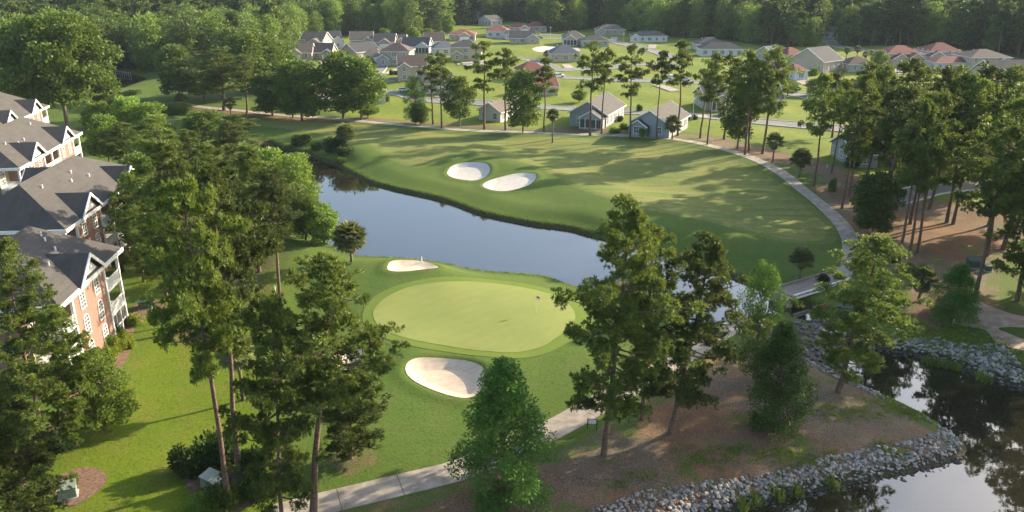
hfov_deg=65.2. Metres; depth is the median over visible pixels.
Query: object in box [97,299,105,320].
window
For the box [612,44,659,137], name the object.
pine tree
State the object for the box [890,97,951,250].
pine tree
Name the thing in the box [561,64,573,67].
driveway
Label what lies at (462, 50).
house
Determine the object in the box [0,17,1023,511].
ground
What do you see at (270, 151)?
leafy tree
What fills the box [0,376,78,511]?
pine tree
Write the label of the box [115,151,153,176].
leafy tree
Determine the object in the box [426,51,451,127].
pine tree
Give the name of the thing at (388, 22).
leafy tree
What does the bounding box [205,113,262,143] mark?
pine tree
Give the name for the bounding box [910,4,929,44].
pine tree
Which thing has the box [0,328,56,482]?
pine tree
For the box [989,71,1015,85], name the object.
pine tree
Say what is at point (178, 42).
leafy tree
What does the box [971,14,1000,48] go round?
leafy tree
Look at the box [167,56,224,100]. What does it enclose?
leafy tree
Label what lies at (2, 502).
pine tree
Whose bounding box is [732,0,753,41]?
leafy tree
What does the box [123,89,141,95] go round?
shrub
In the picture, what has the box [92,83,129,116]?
leafy tree
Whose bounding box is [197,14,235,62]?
leafy tree
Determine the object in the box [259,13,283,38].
leafy tree
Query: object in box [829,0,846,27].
pine tree
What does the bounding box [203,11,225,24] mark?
leafy tree
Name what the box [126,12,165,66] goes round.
leafy tree
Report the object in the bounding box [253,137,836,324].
bank grass
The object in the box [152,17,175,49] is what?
leafy tree
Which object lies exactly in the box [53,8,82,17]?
leafy tree
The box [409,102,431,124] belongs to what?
shrub tree
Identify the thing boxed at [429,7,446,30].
leafy tree
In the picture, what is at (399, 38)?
house
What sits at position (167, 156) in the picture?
pine tree
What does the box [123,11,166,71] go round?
leafy tree
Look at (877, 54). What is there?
leafy tree
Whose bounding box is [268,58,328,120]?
oak tree
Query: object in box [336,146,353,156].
shrub
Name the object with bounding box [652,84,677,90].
house slab
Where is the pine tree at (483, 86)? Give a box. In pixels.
[454,41,502,129]
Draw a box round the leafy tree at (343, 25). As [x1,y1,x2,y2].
[331,7,345,34]
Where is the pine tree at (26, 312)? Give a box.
[0,235,65,415]
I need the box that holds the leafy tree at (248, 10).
[241,7,254,13]
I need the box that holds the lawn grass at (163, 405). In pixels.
[32,263,282,510]
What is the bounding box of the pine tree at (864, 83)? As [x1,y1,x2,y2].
[836,69,883,208]
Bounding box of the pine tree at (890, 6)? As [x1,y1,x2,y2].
[883,0,907,44]
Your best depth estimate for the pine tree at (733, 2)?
454.30 m
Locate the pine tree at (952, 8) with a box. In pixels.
[937,7,958,30]
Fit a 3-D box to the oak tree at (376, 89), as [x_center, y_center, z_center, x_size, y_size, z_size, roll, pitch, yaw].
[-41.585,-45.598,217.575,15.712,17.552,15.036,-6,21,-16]
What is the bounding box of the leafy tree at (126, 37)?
[118,25,138,65]
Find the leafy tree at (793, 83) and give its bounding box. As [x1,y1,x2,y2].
[781,80,801,95]
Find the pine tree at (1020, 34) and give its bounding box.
[1008,13,1023,55]
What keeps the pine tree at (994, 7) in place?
on the ground at (748, 211)
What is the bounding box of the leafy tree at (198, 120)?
[181,109,225,140]
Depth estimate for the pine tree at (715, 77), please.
184.25 m
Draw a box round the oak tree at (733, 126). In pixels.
[716,86,763,148]
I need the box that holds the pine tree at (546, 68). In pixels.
[533,57,558,131]
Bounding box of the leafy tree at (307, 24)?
[303,12,311,31]
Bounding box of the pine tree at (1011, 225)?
[978,137,1023,301]
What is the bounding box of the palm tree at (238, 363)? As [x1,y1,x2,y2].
[212,332,255,400]
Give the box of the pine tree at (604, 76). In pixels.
[589,46,622,133]
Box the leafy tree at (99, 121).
[80,113,122,161]
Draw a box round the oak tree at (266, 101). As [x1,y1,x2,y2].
[238,71,281,115]
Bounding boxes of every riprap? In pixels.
[588,336,1023,511]
[793,304,875,370]
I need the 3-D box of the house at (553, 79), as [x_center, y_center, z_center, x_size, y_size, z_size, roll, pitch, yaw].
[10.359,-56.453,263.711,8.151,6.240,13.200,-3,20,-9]
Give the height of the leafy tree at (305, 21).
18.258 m
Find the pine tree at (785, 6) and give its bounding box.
[775,0,790,43]
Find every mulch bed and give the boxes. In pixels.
[45,314,145,434]
[54,467,106,505]
[131,300,164,314]
[183,459,255,511]
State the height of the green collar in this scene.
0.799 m
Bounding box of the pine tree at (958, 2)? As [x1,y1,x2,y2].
[955,0,968,22]
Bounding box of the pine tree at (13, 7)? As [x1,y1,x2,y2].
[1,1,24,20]
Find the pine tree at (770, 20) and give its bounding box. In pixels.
[761,3,783,34]
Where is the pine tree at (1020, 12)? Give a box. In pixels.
[1006,0,1023,54]
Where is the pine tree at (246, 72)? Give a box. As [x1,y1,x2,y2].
[224,54,263,113]
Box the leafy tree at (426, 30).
[421,28,433,36]
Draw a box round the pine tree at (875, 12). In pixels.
[866,0,889,44]
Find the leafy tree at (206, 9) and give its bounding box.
[198,8,225,18]
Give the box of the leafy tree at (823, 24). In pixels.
[812,0,832,37]
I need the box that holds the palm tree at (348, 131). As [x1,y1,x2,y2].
[335,122,356,146]
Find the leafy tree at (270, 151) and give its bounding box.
[246,146,290,193]
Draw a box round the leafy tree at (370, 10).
[365,4,381,32]
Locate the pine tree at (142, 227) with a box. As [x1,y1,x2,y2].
[115,177,186,301]
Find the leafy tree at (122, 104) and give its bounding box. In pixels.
[106,95,147,138]
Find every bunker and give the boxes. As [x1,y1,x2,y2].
[333,347,365,369]
[387,260,437,270]
[405,357,484,397]
[447,162,489,180]
[483,173,535,190]
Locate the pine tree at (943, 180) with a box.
[889,88,968,224]
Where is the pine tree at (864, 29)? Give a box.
[856,2,870,42]
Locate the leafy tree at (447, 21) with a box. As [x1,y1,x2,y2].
[441,14,455,33]
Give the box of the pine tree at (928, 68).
[894,65,940,127]
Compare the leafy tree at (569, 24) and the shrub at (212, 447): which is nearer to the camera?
the shrub at (212, 447)
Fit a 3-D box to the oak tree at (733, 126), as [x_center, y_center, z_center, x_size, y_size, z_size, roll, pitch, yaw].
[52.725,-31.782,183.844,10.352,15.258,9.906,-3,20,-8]
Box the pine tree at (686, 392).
[638,230,775,434]
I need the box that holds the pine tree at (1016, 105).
[971,94,1023,256]
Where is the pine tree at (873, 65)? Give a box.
[837,60,880,114]
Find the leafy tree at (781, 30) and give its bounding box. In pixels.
[780,3,795,41]
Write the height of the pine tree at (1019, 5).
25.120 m
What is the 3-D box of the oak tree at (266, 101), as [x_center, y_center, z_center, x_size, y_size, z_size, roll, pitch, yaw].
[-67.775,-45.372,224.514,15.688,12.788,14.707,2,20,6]
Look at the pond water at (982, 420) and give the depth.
88.62 m
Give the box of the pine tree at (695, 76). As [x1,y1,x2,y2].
[691,58,713,137]
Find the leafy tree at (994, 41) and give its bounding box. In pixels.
[981,13,1007,50]
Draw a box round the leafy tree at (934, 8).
[921,0,945,44]
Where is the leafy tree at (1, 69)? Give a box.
[0,37,41,100]
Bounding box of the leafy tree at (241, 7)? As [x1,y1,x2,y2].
[240,3,254,11]
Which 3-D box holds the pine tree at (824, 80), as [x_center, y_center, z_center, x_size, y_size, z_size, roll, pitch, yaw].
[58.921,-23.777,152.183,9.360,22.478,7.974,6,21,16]
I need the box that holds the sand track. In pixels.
[952,302,1023,349]
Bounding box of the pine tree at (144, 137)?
[120,114,186,165]
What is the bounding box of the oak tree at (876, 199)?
[847,170,906,233]
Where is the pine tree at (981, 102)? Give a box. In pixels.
[939,73,1005,224]
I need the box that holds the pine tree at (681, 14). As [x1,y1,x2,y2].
[672,0,692,36]
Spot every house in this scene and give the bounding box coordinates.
[288,42,314,59]
[298,31,332,42]
[313,43,337,58]
[320,31,344,47]
[339,41,381,56]
[349,31,373,42]
[363,49,379,60]
[372,33,397,47]
[373,88,386,103]
[376,43,414,65]
[396,34,407,42]
[396,55,426,81]
[401,37,432,52]
[416,72,453,93]
[423,32,445,44]
[430,41,451,54]
[448,29,476,40]
[449,40,481,60]
[466,10,480,19]
[476,95,519,121]
[477,15,502,25]
[486,25,509,37]
[504,29,513,39]
[508,30,539,43]
[509,22,529,29]
[513,61,544,80]
[527,21,546,31]
[532,75,559,95]
[548,44,580,61]
[561,30,584,45]
[567,91,626,129]
[580,35,609,46]
[594,24,626,34]
[627,100,690,137]
[629,31,668,42]
[691,37,721,50]
[692,85,729,111]
[696,42,744,56]
[755,45,776,61]
[756,86,785,107]
[774,47,800,64]
[786,64,809,79]
[790,46,844,72]
[816,26,839,37]
[828,133,881,167]
[841,56,870,71]
[873,45,925,66]
[914,42,962,58]
[923,56,966,70]
[952,49,1012,70]
[971,60,1023,75]
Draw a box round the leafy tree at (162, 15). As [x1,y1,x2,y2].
[153,10,173,43]
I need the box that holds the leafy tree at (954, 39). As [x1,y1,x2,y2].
[940,4,978,48]
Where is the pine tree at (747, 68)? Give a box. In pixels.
[728,48,775,154]
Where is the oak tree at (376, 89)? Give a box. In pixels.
[331,55,388,119]
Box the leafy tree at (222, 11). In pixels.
[211,7,228,15]
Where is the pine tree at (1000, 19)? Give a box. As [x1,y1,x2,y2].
[988,2,1016,52]
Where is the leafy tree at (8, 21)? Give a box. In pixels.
[0,17,11,30]
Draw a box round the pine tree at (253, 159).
[215,145,299,272]
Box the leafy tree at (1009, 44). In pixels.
[1000,6,1023,50]
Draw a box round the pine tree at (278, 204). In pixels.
[227,166,303,296]
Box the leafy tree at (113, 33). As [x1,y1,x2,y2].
[95,19,130,68]
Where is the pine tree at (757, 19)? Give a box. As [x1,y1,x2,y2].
[753,6,761,40]
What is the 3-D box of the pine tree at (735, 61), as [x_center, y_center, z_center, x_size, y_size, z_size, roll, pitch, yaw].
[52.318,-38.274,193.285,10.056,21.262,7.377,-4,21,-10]
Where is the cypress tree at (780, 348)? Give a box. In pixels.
[743,319,820,443]
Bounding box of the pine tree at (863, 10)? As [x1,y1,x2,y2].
[853,4,878,44]
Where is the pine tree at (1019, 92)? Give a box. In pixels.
[969,82,1023,225]
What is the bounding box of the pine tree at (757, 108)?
[732,64,768,150]
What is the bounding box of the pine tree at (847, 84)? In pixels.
[825,79,858,172]
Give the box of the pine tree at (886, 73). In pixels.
[850,64,899,174]
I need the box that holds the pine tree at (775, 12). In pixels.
[760,0,783,45]
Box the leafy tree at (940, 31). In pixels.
[932,13,954,43]
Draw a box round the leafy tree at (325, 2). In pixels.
[317,0,338,30]
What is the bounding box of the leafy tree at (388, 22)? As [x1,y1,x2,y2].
[377,0,403,32]
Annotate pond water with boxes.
[102,72,145,87]
[260,142,1023,511]
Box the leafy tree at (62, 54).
[0,11,124,128]
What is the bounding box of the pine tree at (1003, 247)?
[966,119,1022,249]
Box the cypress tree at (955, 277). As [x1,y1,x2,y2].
[925,262,985,327]
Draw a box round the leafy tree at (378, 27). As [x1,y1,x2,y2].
[371,3,389,32]
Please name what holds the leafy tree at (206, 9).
on the ground at (748, 211)
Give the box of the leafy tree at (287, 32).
[276,8,295,45]
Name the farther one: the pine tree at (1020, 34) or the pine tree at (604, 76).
the pine tree at (1020, 34)
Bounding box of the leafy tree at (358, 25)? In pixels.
[343,0,366,30]
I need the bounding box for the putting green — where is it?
[373,281,574,351]
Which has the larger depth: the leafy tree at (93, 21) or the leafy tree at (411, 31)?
the leafy tree at (411, 31)
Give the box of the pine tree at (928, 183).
[891,103,968,256]
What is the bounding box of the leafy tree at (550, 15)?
[540,0,567,31]
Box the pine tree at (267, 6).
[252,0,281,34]
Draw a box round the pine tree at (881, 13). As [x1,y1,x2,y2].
[868,0,889,43]
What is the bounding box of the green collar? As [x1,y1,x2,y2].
[362,277,592,357]
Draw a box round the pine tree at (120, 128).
[96,121,141,160]
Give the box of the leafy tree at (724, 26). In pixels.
[712,0,736,38]
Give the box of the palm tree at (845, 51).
[843,47,850,57]
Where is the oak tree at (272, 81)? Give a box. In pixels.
[267,71,307,117]
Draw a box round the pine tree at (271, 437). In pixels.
[216,295,337,511]
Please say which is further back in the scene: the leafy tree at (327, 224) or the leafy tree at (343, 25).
the leafy tree at (343, 25)
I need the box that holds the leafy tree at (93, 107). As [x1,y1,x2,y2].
[78,101,113,140]
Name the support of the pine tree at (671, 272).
on the ground at (748, 211)
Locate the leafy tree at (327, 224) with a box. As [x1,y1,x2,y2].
[302,201,340,245]
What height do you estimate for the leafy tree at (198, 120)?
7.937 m
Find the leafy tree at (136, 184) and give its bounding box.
[110,165,151,246]
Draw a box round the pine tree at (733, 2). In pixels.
[724,0,737,36]
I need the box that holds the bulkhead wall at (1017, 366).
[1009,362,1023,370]
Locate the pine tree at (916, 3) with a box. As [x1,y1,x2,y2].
[899,0,931,44]
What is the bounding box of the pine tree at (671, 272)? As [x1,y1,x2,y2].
[609,223,698,420]
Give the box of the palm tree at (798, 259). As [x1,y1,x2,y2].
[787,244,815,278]
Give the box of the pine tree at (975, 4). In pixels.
[960,0,984,46]
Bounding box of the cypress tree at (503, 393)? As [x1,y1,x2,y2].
[444,355,558,511]
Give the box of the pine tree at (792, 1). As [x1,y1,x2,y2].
[788,0,806,19]
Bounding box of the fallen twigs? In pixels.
[542,409,894,498]
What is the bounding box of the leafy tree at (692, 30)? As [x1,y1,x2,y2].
[686,0,709,37]
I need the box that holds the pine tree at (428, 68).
[416,55,439,123]
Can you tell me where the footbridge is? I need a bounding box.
[770,270,850,307]
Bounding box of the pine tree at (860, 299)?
[786,232,932,393]
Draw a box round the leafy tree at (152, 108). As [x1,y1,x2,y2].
[126,101,176,137]
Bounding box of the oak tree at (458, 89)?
[438,75,478,125]
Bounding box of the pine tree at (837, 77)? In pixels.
[814,70,847,137]
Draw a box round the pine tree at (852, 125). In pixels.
[836,78,880,196]
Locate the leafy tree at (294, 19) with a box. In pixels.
[280,5,300,40]
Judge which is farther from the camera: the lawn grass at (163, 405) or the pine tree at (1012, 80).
the pine tree at (1012, 80)
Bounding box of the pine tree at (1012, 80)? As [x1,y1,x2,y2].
[977,63,1023,187]
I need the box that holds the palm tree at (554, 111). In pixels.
[545,108,558,142]
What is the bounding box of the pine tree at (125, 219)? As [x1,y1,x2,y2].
[101,172,161,281]
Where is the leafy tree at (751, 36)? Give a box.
[737,4,763,42]
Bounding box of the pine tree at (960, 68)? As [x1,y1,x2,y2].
[924,64,969,171]
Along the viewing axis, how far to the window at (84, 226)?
106.55 m
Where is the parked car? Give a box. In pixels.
[397,87,409,91]
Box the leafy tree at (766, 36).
[756,7,775,42]
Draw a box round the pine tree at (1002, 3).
[988,0,1016,48]
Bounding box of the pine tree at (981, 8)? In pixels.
[977,0,996,48]
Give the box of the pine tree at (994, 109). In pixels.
[942,71,1008,222]
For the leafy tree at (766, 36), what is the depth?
429.01 m
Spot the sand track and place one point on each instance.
(993, 319)
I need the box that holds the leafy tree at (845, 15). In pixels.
[832,3,863,44]
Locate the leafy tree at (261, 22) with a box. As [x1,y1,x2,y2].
[246,15,273,34]
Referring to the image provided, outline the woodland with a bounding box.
[0,0,1022,46]
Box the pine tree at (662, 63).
[646,50,671,137]
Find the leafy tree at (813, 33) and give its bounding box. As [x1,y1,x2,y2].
[802,15,825,45]
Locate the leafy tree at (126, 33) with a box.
[123,22,138,58]
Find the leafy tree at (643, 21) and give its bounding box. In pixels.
[640,6,659,30]
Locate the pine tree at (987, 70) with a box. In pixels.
[958,60,1008,185]
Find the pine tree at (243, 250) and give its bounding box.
[148,155,286,477]
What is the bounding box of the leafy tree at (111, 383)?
[60,347,140,432]
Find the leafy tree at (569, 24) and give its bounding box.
[558,0,585,30]
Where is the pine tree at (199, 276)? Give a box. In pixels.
[132,173,252,498]
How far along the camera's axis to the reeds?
67.85 m
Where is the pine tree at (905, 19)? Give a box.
[887,0,923,44]
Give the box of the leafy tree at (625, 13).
[616,4,637,30]
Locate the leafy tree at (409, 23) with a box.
[399,0,423,32]
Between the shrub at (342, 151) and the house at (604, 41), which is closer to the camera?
the shrub at (342, 151)
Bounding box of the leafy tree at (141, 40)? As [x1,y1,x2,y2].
[131,29,158,70]
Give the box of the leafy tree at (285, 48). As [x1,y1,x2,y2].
[254,36,299,72]
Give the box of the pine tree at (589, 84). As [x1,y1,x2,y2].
[572,41,607,135]
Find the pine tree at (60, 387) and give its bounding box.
[11,303,106,448]
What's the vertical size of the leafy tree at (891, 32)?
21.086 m
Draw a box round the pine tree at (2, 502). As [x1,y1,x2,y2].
[0,498,6,511]
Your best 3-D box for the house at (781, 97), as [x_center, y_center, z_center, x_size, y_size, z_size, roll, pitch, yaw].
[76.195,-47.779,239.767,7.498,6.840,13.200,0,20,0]
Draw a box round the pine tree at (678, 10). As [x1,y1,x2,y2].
[672,0,694,36]
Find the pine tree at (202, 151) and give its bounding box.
[180,144,249,231]
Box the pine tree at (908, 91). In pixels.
[858,82,921,173]
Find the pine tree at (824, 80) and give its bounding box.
[797,71,844,186]
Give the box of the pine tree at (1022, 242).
[1016,238,1023,288]
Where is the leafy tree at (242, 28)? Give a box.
[231,24,249,34]
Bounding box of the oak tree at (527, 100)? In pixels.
[502,68,543,131]
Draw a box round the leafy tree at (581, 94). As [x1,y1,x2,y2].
[571,89,587,101]
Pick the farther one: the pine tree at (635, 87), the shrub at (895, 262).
the pine tree at (635, 87)
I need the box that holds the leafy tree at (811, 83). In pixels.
[804,78,823,93]
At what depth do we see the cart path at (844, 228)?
172.45 m
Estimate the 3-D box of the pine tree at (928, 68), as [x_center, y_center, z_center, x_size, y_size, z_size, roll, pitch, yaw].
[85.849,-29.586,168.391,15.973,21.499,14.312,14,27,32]
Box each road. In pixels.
[373,66,397,81]
[387,90,852,132]
[457,58,676,70]
[540,37,681,58]
[556,76,818,99]
[821,38,869,51]
[895,181,981,203]
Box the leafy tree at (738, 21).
[732,7,755,39]
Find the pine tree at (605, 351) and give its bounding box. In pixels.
[549,192,709,456]
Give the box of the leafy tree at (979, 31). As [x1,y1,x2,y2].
[978,27,1006,47]
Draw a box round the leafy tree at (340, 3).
[336,0,349,32]
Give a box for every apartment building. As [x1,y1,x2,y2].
[0,92,49,124]
[0,116,82,193]
[0,155,133,272]
[0,225,127,384]
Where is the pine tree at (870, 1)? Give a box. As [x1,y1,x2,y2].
[857,0,874,37]
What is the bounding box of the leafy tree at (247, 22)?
[236,18,261,55]
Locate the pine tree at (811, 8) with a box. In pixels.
[800,0,825,42]
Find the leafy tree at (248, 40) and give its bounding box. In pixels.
[223,29,291,95]
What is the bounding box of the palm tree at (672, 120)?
[663,114,682,138]
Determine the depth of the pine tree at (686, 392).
68.80 m
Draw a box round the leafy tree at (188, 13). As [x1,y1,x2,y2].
[174,8,204,37]
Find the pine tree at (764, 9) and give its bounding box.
[757,1,771,43]
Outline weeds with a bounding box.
[599,318,1022,491]
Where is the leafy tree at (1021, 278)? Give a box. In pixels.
[1015,222,1023,287]
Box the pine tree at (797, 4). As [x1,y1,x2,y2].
[784,0,811,45]
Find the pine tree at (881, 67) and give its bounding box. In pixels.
[847,62,898,95]
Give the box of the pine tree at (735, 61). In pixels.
[709,53,745,139]
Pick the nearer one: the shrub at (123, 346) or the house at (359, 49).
the shrub at (123, 346)
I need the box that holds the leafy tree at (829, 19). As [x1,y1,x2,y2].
[825,0,834,25]
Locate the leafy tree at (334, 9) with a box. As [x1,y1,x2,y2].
[324,0,343,30]
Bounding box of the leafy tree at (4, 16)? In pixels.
[0,12,18,26]
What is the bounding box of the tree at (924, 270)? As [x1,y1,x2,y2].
[905,263,939,299]
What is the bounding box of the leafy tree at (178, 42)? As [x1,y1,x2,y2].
[166,29,188,49]
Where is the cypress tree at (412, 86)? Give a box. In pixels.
[401,76,428,123]
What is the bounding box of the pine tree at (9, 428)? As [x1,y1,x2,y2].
[0,384,51,511]
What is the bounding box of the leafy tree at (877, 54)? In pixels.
[869,50,889,66]
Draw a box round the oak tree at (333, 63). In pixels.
[309,50,370,117]
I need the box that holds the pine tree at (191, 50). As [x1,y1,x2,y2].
[183,44,201,56]
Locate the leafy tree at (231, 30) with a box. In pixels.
[221,26,241,61]
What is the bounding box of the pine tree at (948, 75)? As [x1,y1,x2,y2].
[922,63,966,206]
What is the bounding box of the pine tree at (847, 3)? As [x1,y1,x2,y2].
[837,0,851,14]
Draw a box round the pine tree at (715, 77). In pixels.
[698,51,728,144]
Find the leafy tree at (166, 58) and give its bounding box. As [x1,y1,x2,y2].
[151,43,195,94]
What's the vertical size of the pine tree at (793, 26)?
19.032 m
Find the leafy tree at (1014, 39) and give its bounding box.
[1002,6,1023,49]
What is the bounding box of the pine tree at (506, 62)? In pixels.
[491,47,520,130]
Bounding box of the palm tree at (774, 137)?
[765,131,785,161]
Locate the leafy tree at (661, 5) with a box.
[645,0,668,32]
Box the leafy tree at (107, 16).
[99,8,130,62]
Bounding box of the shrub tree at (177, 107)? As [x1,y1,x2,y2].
[161,102,196,113]
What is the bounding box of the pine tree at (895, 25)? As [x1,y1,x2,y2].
[887,2,903,43]
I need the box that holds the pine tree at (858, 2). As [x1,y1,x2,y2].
[842,0,868,31]
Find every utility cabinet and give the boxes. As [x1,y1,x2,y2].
[56,478,78,501]
[137,296,152,309]
[198,467,219,490]
[210,476,221,486]
[966,256,981,268]
[983,263,992,271]
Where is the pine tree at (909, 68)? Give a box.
[867,57,931,175]
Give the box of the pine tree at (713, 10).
[710,0,729,35]
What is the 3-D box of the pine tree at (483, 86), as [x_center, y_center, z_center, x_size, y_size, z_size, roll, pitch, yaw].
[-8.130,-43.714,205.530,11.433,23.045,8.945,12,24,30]
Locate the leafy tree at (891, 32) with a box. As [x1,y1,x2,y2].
[880,8,897,42]
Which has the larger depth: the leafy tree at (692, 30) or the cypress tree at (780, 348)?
the leafy tree at (692, 30)
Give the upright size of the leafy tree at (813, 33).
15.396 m
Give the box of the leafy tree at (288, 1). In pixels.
[282,0,298,9]
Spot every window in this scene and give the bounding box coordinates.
[0,172,6,186]
[38,159,42,166]
[61,146,65,157]
[67,142,71,153]
[78,289,86,310]
[81,220,88,236]
[83,314,91,336]
[88,339,94,347]
[91,212,98,228]
[92,276,100,295]
[95,232,101,242]
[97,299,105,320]
[102,323,108,344]
[633,126,641,133]
[657,127,661,133]
[839,149,843,158]
[860,156,869,163]
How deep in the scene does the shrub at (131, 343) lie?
90.67 m
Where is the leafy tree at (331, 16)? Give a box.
[316,0,342,30]
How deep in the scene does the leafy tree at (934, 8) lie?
412.58 m
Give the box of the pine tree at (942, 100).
[904,88,976,252]
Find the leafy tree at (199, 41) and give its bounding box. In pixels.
[188,34,208,69]
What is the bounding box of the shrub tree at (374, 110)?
[358,103,379,117]
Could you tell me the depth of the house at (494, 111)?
218.54 m
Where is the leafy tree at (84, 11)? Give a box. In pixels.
[79,8,95,18]
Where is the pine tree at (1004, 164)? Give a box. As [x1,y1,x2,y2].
[952,121,1023,293]
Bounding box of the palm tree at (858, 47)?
[855,45,861,54]
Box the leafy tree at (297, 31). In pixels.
[282,2,303,42]
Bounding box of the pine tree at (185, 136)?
[167,128,217,178]
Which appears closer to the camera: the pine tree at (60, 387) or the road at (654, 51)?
the pine tree at (60, 387)
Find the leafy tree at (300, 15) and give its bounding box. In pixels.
[294,12,305,42]
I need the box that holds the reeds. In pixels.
[735,355,994,511]
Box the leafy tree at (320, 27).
[306,11,325,31]
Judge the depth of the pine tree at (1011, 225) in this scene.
100.24 m
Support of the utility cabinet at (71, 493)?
on the mulch bed at (92, 481)
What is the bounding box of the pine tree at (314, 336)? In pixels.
[229,250,410,511]
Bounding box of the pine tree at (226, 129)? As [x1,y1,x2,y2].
[193,120,266,196]
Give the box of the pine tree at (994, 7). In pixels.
[973,0,1003,47]
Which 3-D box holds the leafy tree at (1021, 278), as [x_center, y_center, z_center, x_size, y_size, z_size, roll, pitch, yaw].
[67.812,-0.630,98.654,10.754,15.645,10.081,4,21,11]
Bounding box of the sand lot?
[532,46,553,51]
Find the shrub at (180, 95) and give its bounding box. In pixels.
[174,92,186,102]
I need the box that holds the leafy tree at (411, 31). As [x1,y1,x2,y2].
[405,27,419,36]
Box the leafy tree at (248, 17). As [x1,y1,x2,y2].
[234,12,261,33]
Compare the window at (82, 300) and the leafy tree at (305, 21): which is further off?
the leafy tree at (305, 21)
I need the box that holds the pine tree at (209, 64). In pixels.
[172,46,256,109]
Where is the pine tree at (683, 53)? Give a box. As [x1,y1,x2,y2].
[666,39,693,135]
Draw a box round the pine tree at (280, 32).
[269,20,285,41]
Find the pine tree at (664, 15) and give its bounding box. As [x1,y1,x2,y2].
[657,3,671,30]
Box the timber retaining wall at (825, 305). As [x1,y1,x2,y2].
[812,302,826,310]
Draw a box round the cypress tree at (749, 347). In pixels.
[735,258,787,378]
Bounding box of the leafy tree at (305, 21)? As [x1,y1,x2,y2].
[296,8,309,31]
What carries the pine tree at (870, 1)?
on the ground at (748, 211)
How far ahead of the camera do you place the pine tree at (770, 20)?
407.78 m
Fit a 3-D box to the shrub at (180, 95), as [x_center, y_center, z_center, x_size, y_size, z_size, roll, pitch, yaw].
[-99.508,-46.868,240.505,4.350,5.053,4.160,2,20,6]
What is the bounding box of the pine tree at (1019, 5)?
[1010,1,1022,52]
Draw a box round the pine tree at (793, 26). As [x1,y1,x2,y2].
[782,8,805,46]
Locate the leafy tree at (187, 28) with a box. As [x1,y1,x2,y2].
[163,14,210,57]
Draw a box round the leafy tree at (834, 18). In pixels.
[829,6,837,25]
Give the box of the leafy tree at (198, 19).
[191,18,205,32]
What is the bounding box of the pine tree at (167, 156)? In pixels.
[122,137,217,252]
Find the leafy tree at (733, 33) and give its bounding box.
[726,3,748,36]
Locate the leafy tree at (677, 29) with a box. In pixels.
[660,0,689,35]
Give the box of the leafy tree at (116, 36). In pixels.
[101,20,128,64]
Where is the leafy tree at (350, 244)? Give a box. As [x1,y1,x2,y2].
[330,219,368,261]
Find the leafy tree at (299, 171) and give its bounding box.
[268,152,323,234]
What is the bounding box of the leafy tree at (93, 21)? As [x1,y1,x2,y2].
[83,15,116,67]
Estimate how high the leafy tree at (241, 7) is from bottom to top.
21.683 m
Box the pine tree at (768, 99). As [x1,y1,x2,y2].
[752,43,806,153]
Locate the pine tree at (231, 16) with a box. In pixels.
[223,11,237,27]
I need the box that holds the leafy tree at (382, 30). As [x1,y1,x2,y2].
[379,28,389,32]
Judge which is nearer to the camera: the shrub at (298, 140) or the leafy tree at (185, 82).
the shrub at (298, 140)
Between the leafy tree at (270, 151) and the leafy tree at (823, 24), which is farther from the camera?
the leafy tree at (823, 24)
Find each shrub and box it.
[68,470,78,483]
[103,342,121,358]
[104,333,113,348]
[110,337,131,352]
[113,253,127,262]
[114,329,132,343]
[115,264,123,271]
[115,323,122,333]
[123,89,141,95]
[126,313,146,327]
[127,339,136,348]
[166,442,210,479]
[174,92,186,102]
[183,490,219,511]
[189,426,243,473]
[196,478,245,511]
[229,442,268,477]
[234,463,271,502]
[290,134,311,145]
[310,141,323,149]
[321,135,347,152]
[335,157,347,163]
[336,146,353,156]
[609,126,620,133]
[616,115,623,121]
[619,122,628,129]
[636,104,642,110]
[638,127,649,136]
[808,67,818,75]
[815,273,830,281]
[828,177,837,191]
[843,157,860,168]
[886,255,899,263]
[900,262,918,276]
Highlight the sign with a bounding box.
[587,418,596,429]
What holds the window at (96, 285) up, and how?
in the apartment building at (73, 268)
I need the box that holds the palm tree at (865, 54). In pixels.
[863,51,868,58]
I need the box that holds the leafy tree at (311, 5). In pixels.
[303,1,323,31]
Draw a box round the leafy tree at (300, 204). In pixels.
[280,191,322,240]
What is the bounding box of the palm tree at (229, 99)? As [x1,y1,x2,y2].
[222,96,236,113]
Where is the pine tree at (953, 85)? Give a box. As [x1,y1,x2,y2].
[927,71,990,208]
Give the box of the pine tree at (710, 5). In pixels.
[700,0,720,36]
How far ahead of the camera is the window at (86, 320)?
85.15 m
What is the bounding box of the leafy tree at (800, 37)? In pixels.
[788,17,814,45]
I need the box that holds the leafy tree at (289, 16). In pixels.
[277,5,294,41]
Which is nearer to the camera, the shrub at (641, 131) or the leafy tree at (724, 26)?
the shrub at (641, 131)
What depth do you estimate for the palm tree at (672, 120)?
193.40 m
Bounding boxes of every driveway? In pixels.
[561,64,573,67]
[609,37,617,41]
[648,44,655,48]
[691,113,709,117]
[793,79,805,84]
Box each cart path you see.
[172,102,860,276]
[273,319,749,511]
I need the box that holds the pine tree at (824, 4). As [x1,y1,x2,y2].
[805,0,827,18]
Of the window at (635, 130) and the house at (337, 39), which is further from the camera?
the house at (337, 39)
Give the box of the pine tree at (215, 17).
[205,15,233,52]
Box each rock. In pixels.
[684,503,690,509]
[715,503,721,508]
[876,449,883,454]
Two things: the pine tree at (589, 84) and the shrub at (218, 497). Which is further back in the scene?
the pine tree at (589, 84)
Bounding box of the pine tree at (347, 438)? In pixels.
[305,359,393,461]
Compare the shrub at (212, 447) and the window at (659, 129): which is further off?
the window at (659, 129)

